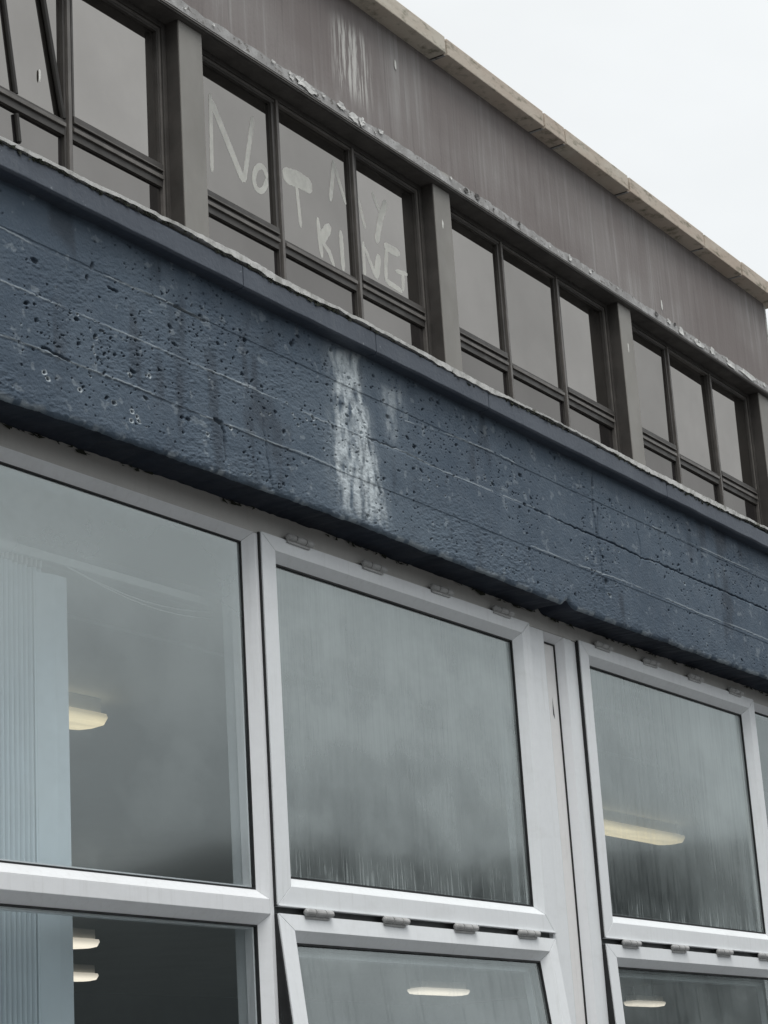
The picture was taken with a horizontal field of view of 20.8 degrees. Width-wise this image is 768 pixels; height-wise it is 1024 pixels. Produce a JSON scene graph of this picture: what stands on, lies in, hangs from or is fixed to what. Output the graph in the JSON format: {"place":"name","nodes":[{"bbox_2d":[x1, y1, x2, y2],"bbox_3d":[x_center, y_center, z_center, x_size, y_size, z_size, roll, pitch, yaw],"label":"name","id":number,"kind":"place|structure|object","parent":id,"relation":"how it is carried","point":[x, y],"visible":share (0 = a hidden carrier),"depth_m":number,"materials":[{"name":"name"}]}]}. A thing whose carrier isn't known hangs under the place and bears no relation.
{"place":"outdoors","nodes":[
{"label":"outdoors","id":0,"kind":"place"},
{"bbox_2d":[0,136,767,1023],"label":"front building","id":1,"kind":"structure","parent":0,"point":[446,674],"depth_m":5.41,"materials":[{"name":"blue paint"}]},
{"bbox_2d":[73,964,98,981],"bbox_3d":[-2.272,2.676,12.993,0.156,0.451,1.320,-14,-20,31],"label":"ceiling light","id":2,"kind":"object","parent":1,"relation":"hanging from","point":[83,972],"visible":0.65,"depth_m":13.35,"materials":[{"name":"white plastic"}]},
{"bbox_2d":[73,928,99,948],"bbox_3d":[-1.984,2.035,10.933,0.156,0.451,1.320,-14,-20,31],"label":"ceiling light","id":3,"kind":"object","parent":1,"relation":"hanging from","point":[83,938],"visible":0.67,"depth_m":11.30,"materials":[{"name":"white plastic"}]},
{"bbox_2d":[68,692,107,729],"bbox_3d":[-1.397,0.583,6.861,0.156,0.102,1.320,-14,-20,31],"label":"ceiling light","id":4,"kind":"object","parent":1,"relation":"attached to","point":[85,712],"visible":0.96,"depth_m":7.29,"materials":[{"name":"white plastic"}]},
{"bbox_2d":[0,538,212,1023],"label":"vertical blind","id":5,"kind":"object","parent":1,"relation":"hanging from","point":[36,971],"visible":1,"depth_m":4.04,"materials":[{"name":"fabric"}]},
{"bbox_2d":[0,446,269,898],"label":"fixed window","id":6,"kind":"structure","parent":1,"relation":"in","point":[20,473],"depth_m":4.37,"materials":[{"name":"white plastic"}]},
{"bbox_2d":[0,889,275,1023],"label":"fixed window","id":7,"kind":"structure","parent":1,"relation":"in","point":[253,932],"depth_m":4.20,"materials":[{"name":"white plastic"}]},
{"bbox_2d":[0,0,767,526],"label":"storey","id":8,"kind":"object","parent":1,"relation":"on","point":[396,168],"visible":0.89,"depth_m":9.10,"materials":[{"name":"brown paint"}]},
{"bbox_2d":[0,0,171,219],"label":"strip window","id":9,"kind":"structure","parent":8,"relation":"in","point":[83,83],"depth_m":7.32,"materials":[{"name":"grey glass"}]},
{"bbox_2d":[202,48,432,355],"bbox_3d":[-0.269,-1.023,8.390,0.047,1.220,1.650,-14,-20,31],"label":"strip window","id":10,"kind":"structure","parent":8,"relation":"in","point":[287,192],"depth_m":8.44,"materials":[{"name":"grey glass"}]},
{"bbox_2d":[450,206,621,452],"bbox_3d":[0.709,-0.645,9.846,0.047,1.220,1.650,-14,-20,31],"label":"strip window","id":11,"kind":"structure","parent":8,"relation":"in","point":[529,334],"depth_m":9.92,"materials":[{"name":"grey glass"}]},
{"bbox_2d":[631,321,763,524],"bbox_3d":[1.687,-0.268,11.301,0.047,1.220,1.650,-14,-20,31],"label":"strip window","id":12,"kind":"structure","parent":8,"relation":"in","point":[697,430],"depth_m":11.41,"materials":[{"name":"grey glass"}]},
{"bbox_2d":[407,967,469,995],"bbox_3d":[0.431,3.672,16.859,0.156,0.451,0.720,-14,-20,31],"label":"ceiling light","id":13,"kind":"object","parent":1,"relation":"hanging from","point":[437,988],"visible":0.88,"depth_m":16.69,"materials":[{"name":"white plastic"}]},
{"bbox_2d":[603,810,684,844],"bbox_3d":[1.164,1.615,10.813,0.156,0.102,1.520,-14,-20,31],"label":"ceiling light","id":14,"kind":"object","parent":1,"relation":"attached to","point":[628,827],"visible":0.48,"depth_m":11.01,"materials":[{"name":"white plastic"}]},
{"bbox_2d":[624,980,665,1006],"bbox_3d":[2.519,4.579,20.299,0.156,0.451,0.620,-14,-20,31],"label":"ceiling light","id":15,"kind":"object","parent":1,"relation":"hanging from","point":[643,1000],"visible":0.86,"depth_m":20.13,"materials":[{"name":"white plastic"}]},
{"bbox_2d":[754,702,767,723],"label":"window frame","id":16,"kind":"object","parent":1,"relation":"in","point":[761,711],"depth_m":6.85,"materials":[{"name":"white plastic"}]},
{"bbox_2d":[397,0,767,325],"label":"sky","id":17,"kind":"structure","parent":0,"point":[673,94],"materials":[{"name":"white"}]}
]}

